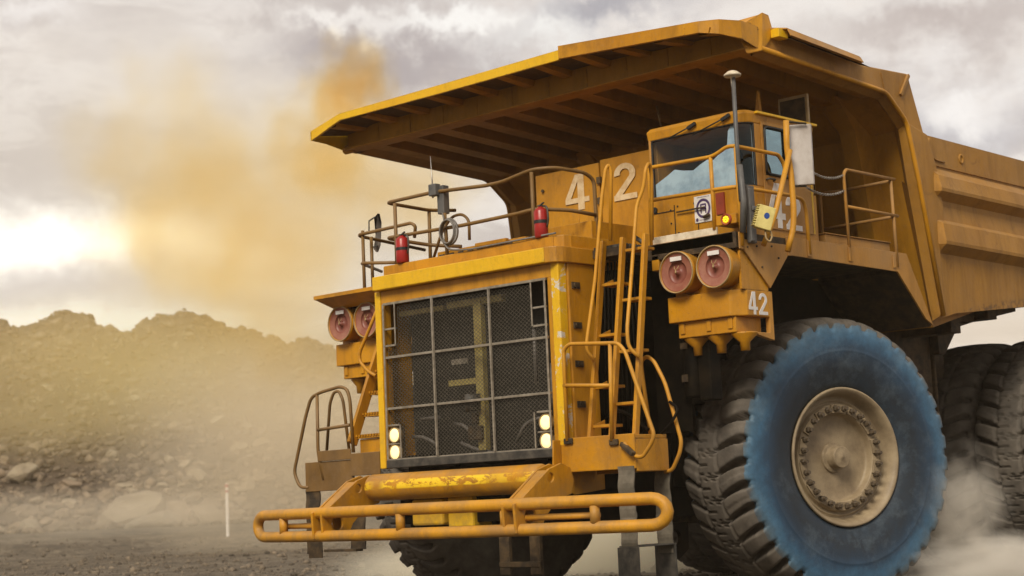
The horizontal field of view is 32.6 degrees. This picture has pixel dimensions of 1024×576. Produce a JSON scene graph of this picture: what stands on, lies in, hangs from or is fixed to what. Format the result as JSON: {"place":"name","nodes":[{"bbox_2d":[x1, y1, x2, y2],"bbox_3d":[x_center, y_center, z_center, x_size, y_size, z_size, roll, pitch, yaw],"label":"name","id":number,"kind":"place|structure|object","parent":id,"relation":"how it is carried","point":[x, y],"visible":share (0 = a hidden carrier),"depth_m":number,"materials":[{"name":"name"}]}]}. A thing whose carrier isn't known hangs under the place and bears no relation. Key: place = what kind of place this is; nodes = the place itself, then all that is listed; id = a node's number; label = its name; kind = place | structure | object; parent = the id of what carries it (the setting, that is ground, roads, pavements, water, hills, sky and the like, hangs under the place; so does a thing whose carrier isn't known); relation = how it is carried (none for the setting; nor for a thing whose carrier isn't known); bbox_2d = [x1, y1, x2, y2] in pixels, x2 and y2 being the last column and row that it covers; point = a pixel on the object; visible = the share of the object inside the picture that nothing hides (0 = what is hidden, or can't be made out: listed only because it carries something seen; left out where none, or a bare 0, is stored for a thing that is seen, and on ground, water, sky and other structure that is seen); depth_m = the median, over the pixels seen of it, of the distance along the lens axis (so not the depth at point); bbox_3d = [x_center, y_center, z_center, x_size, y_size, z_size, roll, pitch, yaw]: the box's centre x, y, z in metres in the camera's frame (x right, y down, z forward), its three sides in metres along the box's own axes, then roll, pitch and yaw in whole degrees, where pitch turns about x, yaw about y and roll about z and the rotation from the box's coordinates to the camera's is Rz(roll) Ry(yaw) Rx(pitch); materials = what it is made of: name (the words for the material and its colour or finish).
{"place":"outdoors","nodes":[
{"label":"outdoors","id":0,"kind":"place"},
{"bbox_2d":[0,311,378,527],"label":"hills","id":1,"kind":"structure","parent":0,"point":[206,454],"depth_m":108.31,"materials":[{"name":"brown soil"}]},
{"bbox_2d":[0,455,10,463],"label":"boulder","id":2,"kind":"object","parent":1,"relation":"on","point":[4,458],"visible":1,"depth_m":96.19,"materials":[{"name":"brown stone"}]},
{"bbox_2d":[6,463,40,483],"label":"boulder","id":3,"kind":"object","parent":1,"relation":"on","point":[21,473],"visible":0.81,"depth_m":93.26,"materials":[{"name":"beige stone"}]},
{"bbox_2d":[18,440,30,445],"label":"boulder","id":4,"kind":"object","parent":1,"relation":"on","point":[21,443],"visible":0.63,"depth_m":99.69,"materials":[{"name":"brown stone"}]},
{"bbox_2d":[15,503,39,517],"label":"boulder","id":5,"kind":"object","parent":1,"relation":"on","point":[25,510],"visible":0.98,"depth_m":88.67,"materials":[{"name":"beige stone"}]},
{"bbox_2d":[28,441,41,450],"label":"boulder","id":6,"kind":"object","parent":1,"relation":"on","point":[36,445],"visible":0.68,"depth_m":98.21,"materials":[{"name":"beige stone"}]},
{"bbox_2d":[31,341,40,346],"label":"boulder","id":7,"kind":"object","parent":1,"relation":"on","point":[36,343],"visible":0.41,"depth_m":117.95,"materials":[{"name":"brown stone"}]},
{"bbox_2d":[31,496,44,503],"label":"boulder","id":8,"kind":"object","parent":1,"relation":"on","point":[40,499],"visible":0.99,"depth_m":90.26,"materials":[{"name":"beige stone"}]},
{"bbox_2d":[39,517,54,525],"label":"boulder","id":9,"kind":"object","parent":1,"relation":"on","point":[45,521],"visible":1,"depth_m":87.86,"materials":[{"name":"beige stone"}]},
{"bbox_2d":[55,508,70,517],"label":"boulder","id":10,"kind":"object","parent":1,"relation":"on","point":[63,512],"visible":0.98,"depth_m":88.58,"materials":[{"name":"beige stone"}]},
{"bbox_2d":[59,449,71,454],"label":"boulder","id":11,"kind":"object","parent":1,"relation":"on","point":[65,450],"visible":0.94,"depth_m":97.17,"materials":[{"name":"brown stone"}]},
{"bbox_2d":[61,498,77,505],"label":"boulder","id":12,"kind":"object","parent":1,"relation":"on","point":[67,501],"visible":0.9,"depth_m":89.87,"materials":[{"name":"beige stone"}]},
{"bbox_2d":[59,478,82,488],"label":"boulder","id":13,"kind":"object","parent":1,"relation":"on","point":[69,483],"visible":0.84,"depth_m":92.31,"materials":[{"name":"beige stone"}]},
{"bbox_2d":[81,450,91,456],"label":"boulder","id":14,"kind":"object","parent":1,"relation":"on","point":[85,453],"visible":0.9,"depth_m":97.39,"materials":[{"name":"brown stone"}]},
{"bbox_2d":[98,489,116,499],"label":"boulder","id":15,"kind":"object","parent":1,"relation":"on","point":[108,494],"visible":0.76,"depth_m":91.04,"materials":[{"name":"beige stone"}]},
{"bbox_2d":[105,450,119,457],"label":"boulder","id":16,"kind":"object","parent":1,"relation":"on","point":[108,453],"visible":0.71,"depth_m":98.30,"materials":[{"name":"brown stone"}]},
{"bbox_2d":[109,452,119,459],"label":"boulder","id":17,"kind":"object","parent":1,"relation":"on","point":[113,455],"visible":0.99,"depth_m":97.99,"materials":[{"name":"beige stone"}]},
{"bbox_2d":[115,475,127,481],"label":"boulder","id":18,"kind":"object","parent":1,"relation":"on","point":[121,478],"visible":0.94,"depth_m":94.09,"materials":[{"name":"grey stone"}]},
{"bbox_2d":[114,483,133,487],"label":"boulder","id":19,"kind":"object","parent":1,"relation":"on","point":[124,485],"visible":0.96,"depth_m":93.04,"materials":[{"name":"beige stone"}]},
{"bbox_2d":[126,463,141,467],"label":"boulder","id":20,"kind":"object","parent":1,"relation":"on","point":[136,464],"visible":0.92,"depth_m":96.97,"materials":[{"name":"beige stone"}]},
{"bbox_2d":[129,395,140,401],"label":"boulder","id":21,"kind":"object","parent":1,"relation":"on","point":[135,398],"visible":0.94,"depth_m":108.02,"materials":[{"name":"brown stone"}]},
{"bbox_2d":[156,482,167,487],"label":"boulder","id":22,"kind":"object","parent":1,"relation":"on","point":[162,485],"visible":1,"depth_m":93.11,"materials":[{"name":"beige stone"}]},
{"bbox_2d":[160,470,171,476],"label":"boulder","id":23,"kind":"object","parent":1,"relation":"on","point":[166,473],"visible":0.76,"depth_m":95.09,"materials":[{"name":"beige stone"}]},
{"bbox_2d":[164,455,175,461],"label":"boulder","id":24,"kind":"object","parent":1,"relation":"on","point":[169,458],"visible":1,"depth_m":97.82,"materials":[{"name":"beige stone"}]},
{"bbox_2d":[167,420,182,432],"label":"boulder","id":25,"kind":"object","parent":1,"relation":"on","point":[173,426],"visible":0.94,"depth_m":101.77,"materials":[{"name":"brown stone"}]},
{"bbox_2d":[179,459,191,468],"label":"boulder","id":26,"kind":"object","parent":1,"relation":"on","point":[185,464],"visible":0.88,"depth_m":97.04,"materials":[{"name":"beige stone"}]},
{"bbox_2d":[182,491,203,503],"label":"boulder","id":27,"kind":"object","parent":1,"relation":"on","point":[195,497],"visible":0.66,"depth_m":91.55,"materials":[{"name":"beige stone"}]},
{"bbox_2d":[185,466,203,472],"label":"boulder","id":28,"kind":"object","parent":1,"relation":"on","point":[192,467],"visible":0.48,"depth_m":96.41,"materials":[{"name":"beige stone"}]},
{"bbox_2d":[186,468,209,482],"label":"boulder","id":29,"kind":"object","parent":1,"relation":"on","point":[200,475],"visible":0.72,"depth_m":94.71,"materials":[{"name":"beige stone"}]},
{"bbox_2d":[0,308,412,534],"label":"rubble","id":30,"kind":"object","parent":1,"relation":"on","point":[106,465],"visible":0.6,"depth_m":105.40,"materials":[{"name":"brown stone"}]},
{"bbox_2d":[210,415,229,425],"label":"boulder","id":31,"kind":"object","parent":1,"relation":"on","point":[220,420],"visible":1,"depth_m":104.63,"materials":[{"name":"brown stone"}]},
{"bbox_2d":[220,490,232,497],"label":"boulder","id":32,"kind":"object","parent":1,"relation":"on","point":[222,493],"visible":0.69,"depth_m":93.22,"materials":[{"name":"beige stone"}]},
{"bbox_2d":[230,442,247,452],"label":"boulder","id":33,"kind":"object","parent":1,"relation":"on","point":[239,446],"visible":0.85,"depth_m":100.38,"materials":[{"name":"beige stone"}]},
{"bbox_2d":[232,487,247,493],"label":"boulder","id":34,"kind":"object","parent":1,"relation":"on","point":[238,490],"visible":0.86,"depth_m":93.53,"materials":[{"name":"beige stone"}]},
{"bbox_2d":[239,481,254,489],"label":"boulder","id":35,"kind":"object","parent":1,"relation":"on","point":[248,485],"visible":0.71,"depth_m":94.55,"materials":[{"name":"beige stone"}]},
{"bbox_2d":[283,478,294,482],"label":"boulder","id":36,"kind":"object","parent":1,"relation":"on","point":[287,479],"visible":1,"depth_m":96.44,"materials":[{"name":"beige stone"}]},
{"bbox_2d":[295,501,305,507],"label":"boulder","id":37,"kind":"object","parent":1,"relation":"on","point":[301,504],"visible":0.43,"depth_m":92.01,"materials":[{"name":"beige stone"}]},
{"bbox_2d":[295,432,312,439],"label":"boulder","id":38,"kind":"object","parent":1,"relation":"on","point":[306,435],"visible":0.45,"depth_m":104.08,"materials":[{"name":"brown stone"}]},
{"bbox_2d":[311,430,324,434],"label":"boulder","id":39,"kind":"object","parent":1,"relation":"on","point":[320,432],"visible":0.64,"depth_m":105.21,"materials":[{"name":"brown stone"}]},
{"bbox_2d":[328,396,344,403],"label":"boulder","id":40,"kind":"object","parent":1,"relation":"on","point":[336,399],"visible":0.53,"depth_m":113.00,"materials":[{"name":"brown stone"}]},
{"bbox_2d":[0,517,1023,575],"bbox_3d":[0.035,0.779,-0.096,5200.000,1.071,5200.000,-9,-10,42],"label":"ground","id":41,"kind":"structure","parent":0,"point":[51,541],"depth_m":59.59,"materials":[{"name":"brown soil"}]},
{"bbox_2d":[8,522,19,529],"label":"boulder","id":42,"kind":"object","parent":41,"relation":"on","point":[15,525],"visible":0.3,"depth_m":86.23,"materials":[{"name":"beige stone"}]},
{"bbox_2d":[19,519,40,527],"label":"boulder","id":43,"kind":"object","parent":41,"relation":"on","point":[33,523],"visible":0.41,"depth_m":85.15,"materials":[{"name":"beige stone"}]},
{"bbox_2d":[43,520,70,530],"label":"boulder","id":44,"kind":"object","parent":41,"relation":"on","point":[64,523],"visible":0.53,"depth_m":85.27,"materials":[{"name":"beige stone"}]},
{"bbox_2d":[96,490,166,524],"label":"boulder","id":45,"kind":"object","parent":41,"relation":"on","point":[127,508],"visible":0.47,"depth_m":87.99,"materials":[{"name":"beige stone"}]},
{"bbox_2d":[123,510,182,528],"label":"boulder","id":46,"kind":"object","parent":41,"relation":"on","point":[165,518],"visible":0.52,"depth_m":85.28,"materials":[{"name":"beige stone"}]},
{"bbox_2d":[165,500,192,519],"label":"boulder","id":47,"kind":"object","parent":41,"relation":"on","point":[182,508],"visible":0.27,"depth_m":89.11,"materials":[{"name":"beige stone"}]},
{"bbox_2d":[191,504,229,523],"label":"boulder","id":48,"kind":"object","parent":41,"relation":"on","point":[208,513],"visible":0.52,"depth_m":87.22,"materials":[{"name":"beige stone"}]},
{"bbox_2d":[225,483,229,536],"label":"marker post","id":49,"kind":"object","parent":41,"relation":"on","point":[227,508],"visible":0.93,"depth_m":75.85,"materials":[{"name":"white paint"}]},
{"bbox_2d":[229,515,241,522],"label":"boulder","id":50,"kind":"object","parent":41,"relation":"on","point":[233,518],"visible":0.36,"depth_m":86.99,"materials":[{"name":"beige stone"}]},
{"bbox_2d":[289,505,300,508],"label":"boulder","id":51,"kind":"object","parent":41,"relation":"on","point":[294,507],"visible":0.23,"depth_m":91.33,"materials":[{"name":"beige stone"}]},
{"bbox_2d":[253,13,1023,575],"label":"haul truck","id":52,"kind":"object","parent":41,"relation":"on","point":[741,297],"visible":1,"depth_m":20.13,"materials":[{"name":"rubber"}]},
{"bbox_2d":[396,231,408,263],"bbox_3d":[-1.308,-0.482,20.906,0.168,0.373,0.168,-2,-7,-2],"label":"fire extinguisher","id":53,"kind":"object","parent":52,"relation":"on","point":[402,248],"visible":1,"depth_m":20.84,"materials":[{"name":"red paint"}]},
{"bbox_2d":[439,212,555,250],"bbox_3d":[-0.188,-0.734,19.830,1.806,0.514,0.075,-9,-10,42],"label":"cable coil","id":54,"kind":"object","parent":52,"relation":"hanging from","point":[452,221],"visible":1,"depth_m":20.25,"materials":[{"name":"rubber"}]},
{"bbox_2d":[534,202,548,238],"bbox_3d":[0.325,-0.750,19.411,0.168,0.393,0.168,-2,-7,-2],"label":"fire extinguisher","id":55,"kind":"object","parent":52,"relation":"attached to","point":[541,218],"visible":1,"depth_m":19.35,"materials":[{"name":"red paint"}]},
{"bbox_2d":[0,0,1023,372],"label":"sky","id":56,"kind":"structure","parent":0,"point":[157,156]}
]}

